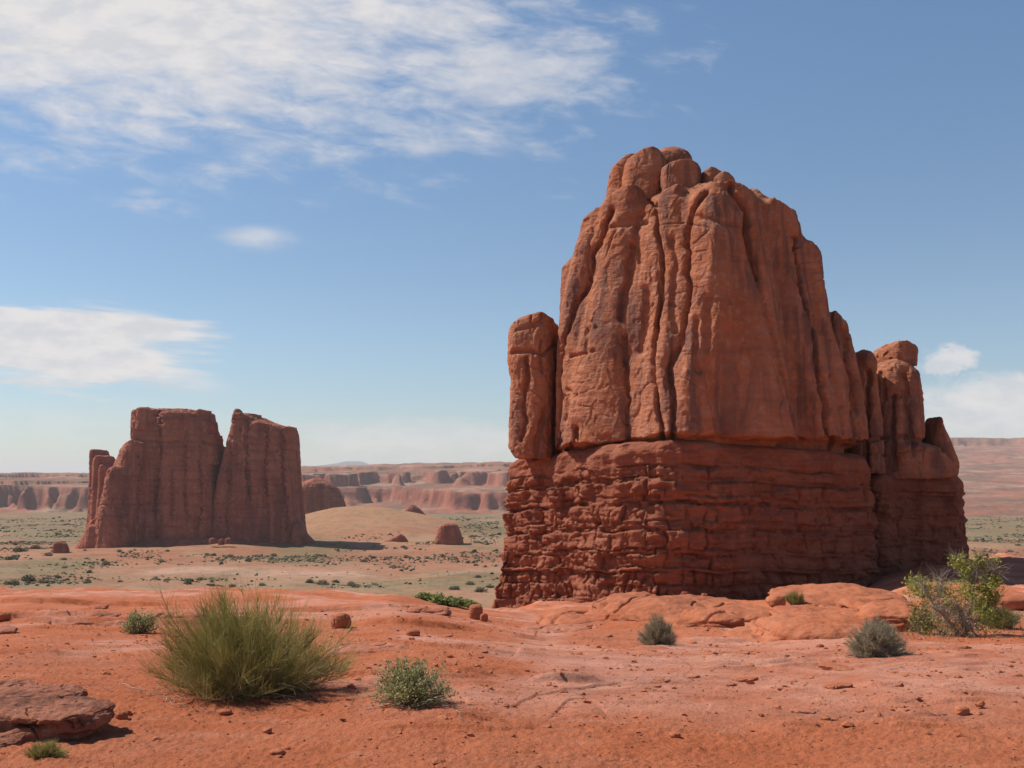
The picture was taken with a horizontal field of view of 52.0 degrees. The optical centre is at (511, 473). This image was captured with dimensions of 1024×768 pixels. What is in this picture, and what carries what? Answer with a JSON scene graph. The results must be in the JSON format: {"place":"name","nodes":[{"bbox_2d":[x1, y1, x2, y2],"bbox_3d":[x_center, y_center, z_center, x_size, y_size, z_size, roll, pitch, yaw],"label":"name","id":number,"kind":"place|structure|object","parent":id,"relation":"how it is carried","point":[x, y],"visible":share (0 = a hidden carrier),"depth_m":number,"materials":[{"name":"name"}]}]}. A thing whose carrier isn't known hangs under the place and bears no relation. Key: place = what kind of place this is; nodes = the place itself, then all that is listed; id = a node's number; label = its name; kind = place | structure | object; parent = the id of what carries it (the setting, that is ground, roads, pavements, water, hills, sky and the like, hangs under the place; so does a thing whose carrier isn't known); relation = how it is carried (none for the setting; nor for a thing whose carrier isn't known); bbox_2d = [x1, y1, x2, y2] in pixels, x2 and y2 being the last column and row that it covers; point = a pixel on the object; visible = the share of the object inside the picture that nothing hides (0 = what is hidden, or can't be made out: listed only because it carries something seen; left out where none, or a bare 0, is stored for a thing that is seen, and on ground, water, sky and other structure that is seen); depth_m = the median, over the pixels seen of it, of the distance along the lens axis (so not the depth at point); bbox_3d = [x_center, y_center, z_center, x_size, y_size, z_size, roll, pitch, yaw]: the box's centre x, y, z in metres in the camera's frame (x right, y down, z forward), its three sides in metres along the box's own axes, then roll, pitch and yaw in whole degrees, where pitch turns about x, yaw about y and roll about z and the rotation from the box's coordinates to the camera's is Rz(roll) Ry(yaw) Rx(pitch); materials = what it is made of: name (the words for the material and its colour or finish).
{"place":"outdoors","nodes":[
{"label":"outdoors","id":0,"kind":"place"},
{"bbox_2d":[319,461,368,465],"bbox_3d":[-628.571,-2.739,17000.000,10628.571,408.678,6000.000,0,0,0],"label":"mountains","id":1,"kind":"structure","parent":0,"point":[349,463],"depth_m":16765.32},
{"bbox_2d":[0,506,1023,767],"bbox_3d":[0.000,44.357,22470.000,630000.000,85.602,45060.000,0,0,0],"label":"ground","id":2,"kind":"structure","parent":0,"point":[718,740],"depth_m":9.36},
{"bbox_2d":[0,612,11,620],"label":"boulder","id":3,"kind":"object","parent":2,"relation":"on","point":[4,616],"visible":1,"depth_m":18.32,"materials":[{"name":"stone"}]},
{"bbox_2d":[0,625,17,633],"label":"rock plate","id":4,"kind":"object","parent":2,"relation":"on","point":[6,629],"visible":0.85,"depth_m":15.17,"materials":[{"name":"orange stone"}]},
{"bbox_2d":[4,556,16,559],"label":"scrub bush","id":5,"kind":"object","parent":2,"relation":"on","point":[8,558],"visible":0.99,"depth_m":505.18,"materials":[{"name":"green plant"}]},
{"bbox_2d":[3,578,19,584],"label":"scrub bush","id":6,"kind":"object","parent":2,"relation":"on","point":[13,582],"visible":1,"depth_m":392.21,"materials":[{"name":"green plant"}]},
{"bbox_2d":[13,545,28,551],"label":"scrub bush","id":7,"kind":"object","parent":2,"relation":"on","point":[21,549],"visible":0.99,"depth_m":565.82,"materials":[{"name":"green plant"}]},
{"bbox_2d":[18,574,36,580],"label":"scrub bush","id":8,"kind":"object","parent":2,"relation":"on","point":[33,578],"visible":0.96,"depth_m":402.17,"materials":[{"name":"green plant"}]},
{"bbox_2d":[30,545,41,548],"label":"scrub bush","id":9,"kind":"object","parent":2,"relation":"on","point":[35,547],"visible":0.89,"depth_m":597.56,"materials":[{"name":"green plant"}]},
{"bbox_2d":[0,472,88,512],"bbox_3d":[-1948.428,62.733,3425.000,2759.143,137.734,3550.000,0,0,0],"label":"mesa","id":10,"kind":"structure","parent":2,"relation":"on","point":[25,492],"depth_m":2192.50,"materials":[{"name":"brown stone"}]},
{"bbox_2d":[21,739,71,759],"bbox_3d":[-2.604,1.549,5.903,0.279,0.126,0.230,0,0,0],"label":"green tuft","id":11,"kind":"object","parent":2,"relation":"on","point":[48,749],"visible":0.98,"depth_m":5.88,"materials":[{"name":"green plant"}]},
{"bbox_2d":[0,679,114,747],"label":"rock slab","id":12,"kind":"object","parent":2,"relation":"on","point":[31,709],"visible":0.97,"depth_m":6.43,"materials":[{"name":"brown stone"}]},
{"bbox_2d":[52,541,69,552],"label":"boulder","id":13,"kind":"object","parent":2,"relation":"on","point":[60,547],"visible":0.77,"depth_m":560.47,"materials":[{"name":"brown stone"}]},
{"bbox_2d":[30,611,141,625],"bbox_3d":[-7.524,2.608,18.575,2.440,0.248,1.497,0,0,0],"label":"rock ledge","id":14,"kind":"object","parent":2,"relation":"on","point":[103,614],"visible":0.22,"depth_m":18.05,"materials":[{"name":"orange stone"}]},
{"bbox_2d":[89,604,108,608],"bbox_3d":[-9.843,3.174,24.947,0.519,0.122,0.537,2,3,19],"label":"rock plate","id":15,"kind":"object","parent":2,"relation":"on","point":[99,606],"visible":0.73,"depth_m":24.86,"materials":[{"name":"stone"}]},
{"bbox_2d":[115,711,127,719],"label":"stone","id":16,"kind":"object","parent":2,"relation":"on","point":[120,715],"visible":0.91,"depth_m":6.99,"materials":[{"name":"orange stone"}]},
{"bbox_2d":[118,607,162,633],"bbox_3d":[-5.653,2.238,15.973,0.641,0.447,0.595,0,0,-21],"label":"leafy shrub","id":17,"kind":"object","parent":2,"relation":"on","point":[141,626],"visible":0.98,"depth_m":15.89,"materials":[{"name":"green plant"}]},
{"bbox_2d":[133,609,205,621],"bbox_3d":[-5.981,2.506,18.346,1.380,0.276,0.866,0,0,0],"label":"rock ledge","id":18,"kind":"object","parent":2,"relation":"on","point":[160,613],"visible":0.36,"depth_m":18.08,"materials":[{"name":"orange stone"}]},
{"bbox_2d":[75,407,314,548],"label":"sandstone butte","id":19,"kind":"object","parent":2,"relation":"on","point":[168,477],"visible":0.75,"depth_m":600.27,"materials":[{"name":"brown stone"}]},
{"bbox_2d":[209,538,215,543],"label":"boulder","id":20,"kind":"object","parent":2,"relation":"on","point":[212,540],"visible":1,"depth_m":575.20,"materials":[{"name":"brown stone"}]},
{"bbox_2d":[218,539,224,544],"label":"boulder","id":21,"kind":"object","parent":2,"relation":"on","point":[221,542],"visible":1,"depth_m":575.37,"materials":[{"name":"brown stone"}]},
{"bbox_2d":[218,709,231,714],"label":"boulder","id":22,"kind":"object","parent":2,"relation":"on","point":[224,711],"visible":1,"depth_m":7.15,"materials":[{"name":"orange stone"}]},
{"bbox_2d":[225,538,231,543],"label":"boulder","id":23,"kind":"object","parent":2,"relation":"on","point":[228,540],"visible":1,"depth_m":575.23,"materials":[{"name":"brown stone"}]},
{"bbox_2d":[129,564,367,703],"bbox_3d":[-1.996,1.284,7.995,1.842,1.125,1.712,0,0,0],"label":"broom shrub","id":24,"kind":"object","parent":2,"relation":"on","point":[245,657],"visible":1,"depth_m":7.79,"materials":[{"name":"green plant"}]},
{"bbox_2d":[269,748,284,754],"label":"boulder","id":25,"kind":"object","parent":2,"relation":"on","point":[278,751],"visible":0.96,"depth_m":6.04,"materials":[{"name":"stone"}]},
{"bbox_2d":[315,579,329,584],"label":"scrub bush","id":26,"kind":"object","parent":2,"relation":"on","point":[323,582],"visible":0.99,"depth_m":392.92,"materials":[{"name":"green plant"}]},
{"bbox_2d":[302,478,345,513],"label":"rock dome","id":27,"kind":"object","parent":2,"relation":"on","point":[319,494],"visible":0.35,"depth_m":1002.71,"materials":[{"name":"brown stone"}]},
{"bbox_2d":[330,613,350,628],"bbox_3d":[-2.770,2.401,17.014,0.333,0.304,0.297,0,0,-19],"label":"boulder","id":28,"kind":"object","parent":2,"relation":"on","point":[342,620],"visible":0.85,"depth_m":16.90,"materials":[{"name":"orange stone"}]},
{"bbox_2d":[321,642,408,654],"bbox_3d":[-1.628,1.952,11.550,0.996,0.154,0.660,0,0,0],"label":"rock ledge","id":29,"kind":"object","parent":2,"relation":"on","point":[376,647],"visible":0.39,"depth_m":11.45,"materials":[{"name":"orange stone"}]},
{"bbox_2d":[384,534,408,541],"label":"boulder","id":30,"kind":"object","parent":2,"relation":"on","point":[400,538],"visible":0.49,"depth_m":640.40,"materials":[{"name":"brown stone"}]},
{"bbox_2d":[301,461,512,513],"bbox_3d":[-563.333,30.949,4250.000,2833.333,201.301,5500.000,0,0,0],"label":"mesa","id":31,"kind":"structure","parent":2,"relation":"on","point":[457,488],"depth_m":2355.07,"materials":[{"name":"brown stone"}]},
{"bbox_2d":[355,654,458,708],"bbox_3d":[-0.712,1.454,7.360,0.662,0.375,0.602,0,0,38],"label":"leafy shrub","id":32,"kind":"object","parent":2,"relation":"on","point":[413,685],"visible":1,"depth_m":7.30,"materials":[{"name":"green plant"}]},
{"bbox_2d":[405,610,419,612],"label":"rock plate","id":33,"kind":"object","parent":2,"relation":"on","point":[412,611],"visible":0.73,"depth_m":22.76,"materials":[{"name":"stone"}]},
{"bbox_2d":[406,629,419,635],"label":"boulder","id":34,"kind":"object","parent":2,"relation":"on","point":[412,632],"visible":0.97,"depth_m":14.57,"materials":[{"name":"stone"}]},
{"bbox_2d":[404,505,424,514],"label":"rock ridge","id":35,"kind":"object","parent":2,"relation":"on","point":[413,508],"visible":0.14,"depth_m":852.40,"materials":[{"name":"brown stone"}]},
{"bbox_2d":[414,592,434,600],"bbox_3d":[-3.116,4.375,37.683,1.002,0.343,0.942,0,0,0],"label":"green brush","id":36,"kind":"object","parent":2,"relation":"on","point":[420,595],"visible":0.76,"depth_m":37.49,"materials":[{"name":"green plant"}]},
{"bbox_2d":[398,605,451,615],"bbox_3d":[-2.133,3.115,23.749,1.548,0.270,0.995,0,0,0],"label":"rock ledge","id":37,"kind":"object","parent":2,"relation":"on","point":[432,609],"visible":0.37,"depth_m":23.52,"materials":[{"name":"orange stone"}]},
{"bbox_2d":[424,592,447,604],"bbox_3d":[-2.826,4.452,37.543,1.258,0.447,1.125,0,0,17],"label":"green brush","id":38,"kind":"object","parent":2,"relation":"on","point":[438,599],"visible":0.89,"depth_m":37.20,"materials":[{"name":"green plant"}]},
{"bbox_2d":[433,611,447,615],"bbox_3d":[-1.594,3.109,23.270,0.342,0.104,0.446,0,0,2],"label":"rock plate","id":39,"kind":"object","parent":2,"relation":"on","point":[443,613],"visible":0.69,"depth_m":23.13,"materials":[{"name":"orange stone"}]},
{"bbox_2d":[434,522,463,544],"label":"sandstone butte","id":40,"kind":"object","parent":2,"relation":"on","point":[449,533],"visible":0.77,"depth_m":617.56,"materials":[{"name":"brown stone"}]},
{"bbox_2d":[448,586,459,589],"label":"scrub bush","id":41,"kind":"object","parent":2,"relation":"on","point":[454,588],"visible":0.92,"depth_m":368.42,"materials":[{"name":"green plant"}]},
{"bbox_2d":[443,596,470,607],"bbox_3d":[-2.245,4.594,37.865,1.320,0.443,1.157,0,0,26],"label":"green brush","id":42,"kind":"object","parent":2,"relation":"on","point":[452,601],"visible":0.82,"depth_m":37.66,"materials":[{"name":"green plant"}]},
{"bbox_2d":[461,598,482,607],"bbox_3d":[-1.674,4.881,39.540,1.132,0.387,1.066,0,0,0],"label":"green brush","id":43,"kind":"object","parent":2,"relation":"on","point":[471,602],"visible":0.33,"depth_m":39.52,"materials":[{"name":"green plant"}]},
{"bbox_2d":[469,604,482,619],"bbox_3d":[-0.814,3.129,23.633,0.322,0.406,0.299,0,0,0],"label":"boulder","id":44,"kind":"object","parent":2,"relation":"on","point":[475,611],"visible":0.82,"depth_m":23.52,"materials":[{"name":"orange stone"}]},
{"bbox_2d":[474,586,487,591],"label":"scrub bush","id":45,"kind":"object","parent":2,"relation":"on","point":[477,589],"visible":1,"depth_m":357.07,"materials":[{"name":"green plant"}]},
{"bbox_2d":[480,613,487,621],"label":"stone","id":46,"kind":"object","parent":2,"relation":"on","point":[483,617],"visible":0.86,"depth_m":22.62,"materials":[{"name":"orange stone"}]},
{"bbox_2d":[0,606,1023,767],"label":"gravel","id":47,"kind":"structure","parent":2,"relation":"on","point":[435,760],"depth_m":7.96,"materials":[{"name":"orange gravel"}]},
{"bbox_2d":[0,516,1023,587],"bbox_3d":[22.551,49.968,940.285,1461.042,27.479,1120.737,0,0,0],"label":"scrub","id":48,"kind":"object","parent":2,"relation":"on","point":[313,557],"visible":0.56,"depth_m":535.41,"materials":[{"name":"green plant"}]},
{"bbox_2d":[91,605,1020,718],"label":"twig litter","id":49,"kind":"object","parent":2,"relation":"on","point":[428,699],"visible":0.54,"depth_m":7.87,"materials":[{"name":"grey plant"}]},
{"bbox_2d":[520,623,597,632],"bbox_3d":[0.845,2.999,19.969,1.687,0.238,1.087,0,0,0],"label":"rock ledge","id":50,"kind":"object","parent":2,"relation":"on","point":[553,628],"visible":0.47,"depth_m":19.86,"materials":[{"name":"orange stone"}]},
{"bbox_2d":[536,591,741,624],"bbox_3d":[3.290,3.063,23.721,6.476,0.825,4.259,0,0,-38],"label":"rock outcrop","id":51,"kind":"object","parent":2,"relation":"on","point":[636,606],"visible":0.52,"depth_m":22.44,"materials":[{"name":"orange stone"}]},
{"bbox_2d":[636,611,680,644],"bbox_3d":[2.270,2.456,16.323,0.731,0.639,0.618,0,0,31],"label":"twiggy shrub","id":52,"kind":"object","parent":2,"relation":"on","point":[658,633],"visible":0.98,"depth_m":16.24,"materials":[{"name":"plant"}]},
{"bbox_2d":[669,731,680,737],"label":"stone","id":53,"kind":"object","parent":2,"relation":"on","point":[673,734],"visible":1,"depth_m":6.59,"materials":[{"name":"orange stone"}]},
{"bbox_2d":[686,675,699,677],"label":"rock plate","id":54,"kind":"object","parent":2,"relation":"on","point":[694,676],"visible":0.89,"depth_m":9.94,"materials":[{"name":"orange stone"}]},
{"bbox_2d":[663,604,770,628],"bbox_3d":[4.388,2.908,21.257,1.619,0.615,4.251,0,0,32],"label":"rock outcrop","id":55,"kind":"object","parent":2,"relation":"on","point":[729,616],"visible":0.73,"depth_m":19.97,"materials":[{"name":"stone"}]},
{"bbox_2d":[722,683,736,685],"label":"rock plate","id":56,"kind":"object","parent":2,"relation":"on","point":[731,684],"visible":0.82,"depth_m":9.17,"materials":[{"name":"orange stone"}]},
{"bbox_2d":[492,146,970,608],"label":"sandstone butte","id":57,"kind":"object","parent":2,"relation":"on","point":[705,398],"visible":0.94,"depth_m":81.38,"materials":[{"name":"brown stone"}]},
{"bbox_2d":[732,676,757,681],"bbox_3d":[2.139,1.891,9.639,0.242,0.063,0.173,0,0,-2],"label":"rock plate","id":58,"kind":"object","parent":2,"relation":"on","point":[744,679],"visible":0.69,"depth_m":9.60,"materials":[{"name":"orange stone"}]},
{"bbox_2d":[768,595,785,607],"bbox_3d":[5.673,2.743,22.476,0.360,0.305,0.374,0,0,0],"label":"boulder","id":59,"kind":"object","parent":2,"relation":"on","point":[775,600],"visible":0.78,"depth_m":22.34,"materials":[{"name":"orange stone"}]},
{"bbox_2d":[790,708,815,713],"bbox_3d":[2.041,1.665,7.376,0.176,0.035,0.119,0,0,-5],"label":"rock plate","id":60,"kind":"object","parent":2,"relation":"on","point":[803,710],"visible":0.98,"depth_m":7.35,"materials":[{"name":"stone"}]},
{"bbox_2d":[725,604,922,641],"bbox_3d":[5.773,2.677,18.897,3.025,0.524,4.931,0,0,31],"label":"rock outcrop","id":61,"kind":"object","parent":2,"relation":"on","point":[804,622],"visible":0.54,"depth_m":17.67,"materials":[{"name":"stone"}]},
{"bbox_2d":[820,716,830,719],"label":"stone","id":62,"kind":"object","parent":2,"relation":"on","point":[825,718],"visible":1,"depth_m":6.96,"materials":[{"name":"orange stone"}]},
{"bbox_2d":[766,583,906,605],"bbox_3d":[8.589,3.328,28.340,3.741,0.592,4.667,0,0,0],"label":"rock outcrop","id":63,"kind":"object","parent":2,"relation":"on","point":[828,594],"visible":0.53,"depth_m":27.94,"materials":[{"name":"stone"}]},
{"bbox_2d":[784,590,805,604],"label":"green shrub","id":64,"kind":"object","parent":63,"relation":"on","point":[792,599],"visible":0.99,"depth_m":26.25,"materials":[{"name":"green plant"}]},
{"bbox_2d":[818,661,854,670],"bbox_3d":[3.235,1.934,10.469,0.349,0.062,0.346,5,4,-12],"label":"rock plate","id":65,"kind":"object","parent":2,"relation":"on","point":[828,665],"visible":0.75,"depth_m":10.42,"materials":[{"name":"orange stone"}]},
{"bbox_2d":[822,683,852,688],"bbox_3d":[2.696,1.761,8.688,0.251,0.049,0.265,-6,-6,23],"label":"rock plate","id":66,"kind":"object","parent":2,"relation":"on","point":[838,685],"visible":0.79,"depth_m":8.63,"materials":[{"name":"orange stone"}]},
{"bbox_2d":[834,595,918,631],"bbox_3d":[6.883,2.615,19.428,1.420,0.623,3.309,0,0,7],"label":"rock outcrop","id":67,"kind":"object","parent":2,"relation":"on","point":[892,610],"visible":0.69,"depth_m":18.43,"materials":[{"name":"orange stone"}]},
{"bbox_2d":[844,613,915,657],"bbox_3d":[4.051,1.829,11.655,0.776,0.604,0.716,0,0,0],"label":"grey shrub","id":68,"kind":"object","parent":2,"relation":"on","point":[870,641],"visible":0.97,"depth_m":11.54,"materials":[{"name":"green plant"}]},
{"bbox_2d":[905,608,936,633],"bbox_3d":[6.811,2.431,17.385,0.546,0.484,0.529,0,0,0],"label":"twiggy shrub","id":69,"kind":"object","parent":2,"relation":"on","point":[918,624],"visible":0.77,"depth_m":17.37,"materials":[{"name":"green plant"}]},
{"bbox_2d":[917,657,933,661],"bbox_3d":[4.176,1.887,10.599,0.168,0.052,0.120,0,0,-37],"label":"rock plate","id":70,"kind":"object","parent":2,"relation":"on","point":[925,659],"visible":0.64,"depth_m":10.58,"materials":[{"name":"stone"}]},
{"bbox_2d":[847,578,1023,642],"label":"dry grass","id":71,"kind":"structure","parent":2,"relation":"on","point":[926,632],"depth_m":17.03,"materials":[{"name":"plant"}]},
{"bbox_2d":[901,542,1013,636],"bbox_3d":[7.424,2.007,17.182,1.864,1.762,1.426,0,0,0],"label":"bush","id":72,"kind":"object","parent":2,"relation":"on","point":[991,573],"visible":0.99,"depth_m":17.23,"materials":[{"name":"green plant"}]},
{"bbox_2d":[946,645,970,648],"bbox_3d":[5.768,2.254,13.594,0.362,0.088,0.265,0,0,-44],"label":"rock plate","id":73,"kind":"object","parent":2,"relation":"on","point":[959,646],"visible":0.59,"depth_m":13.52,"materials":[{"name":"orange stone"}]},
{"bbox_2d":[954,706,969,715],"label":"boulder","id":74,"kind":"object","parent":2,"relation":"on","point":[962,710],"visible":1,"depth_m":7.18,"materials":[{"name":"orange stone"}]},
{"bbox_2d":[950,437,1023,516],"bbox_3d":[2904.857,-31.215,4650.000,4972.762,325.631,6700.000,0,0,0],"label":"mesa","id":75,"kind":"structure","parent":2,"relation":"on","point":[991,474],"depth_m":3110.76,"materials":[{"name":"brown stone"}]},
{"bbox_2d":[970,605,1022,628],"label":"grey shrub","id":76,"kind":"object","parent":2,"relation":"on","point":[1007,615],"visible":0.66,"depth_m":18.84,"materials":[{"name":"green plant"}]},
{"bbox_2d":[972,589,1023,610],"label":"boulder","id":77,"kind":"object","parent":2,"relation":"on","point":[1016,600],"visible":0.34,"depth_m":37.89,"materials":[{"name":"stone"}]},
{"bbox_2d":[0,0,1023,472],"label":"sky","id":78,"kind":"structure","parent":0,"point":[332,221],"materials":[{"name":"blue"}]}
]}

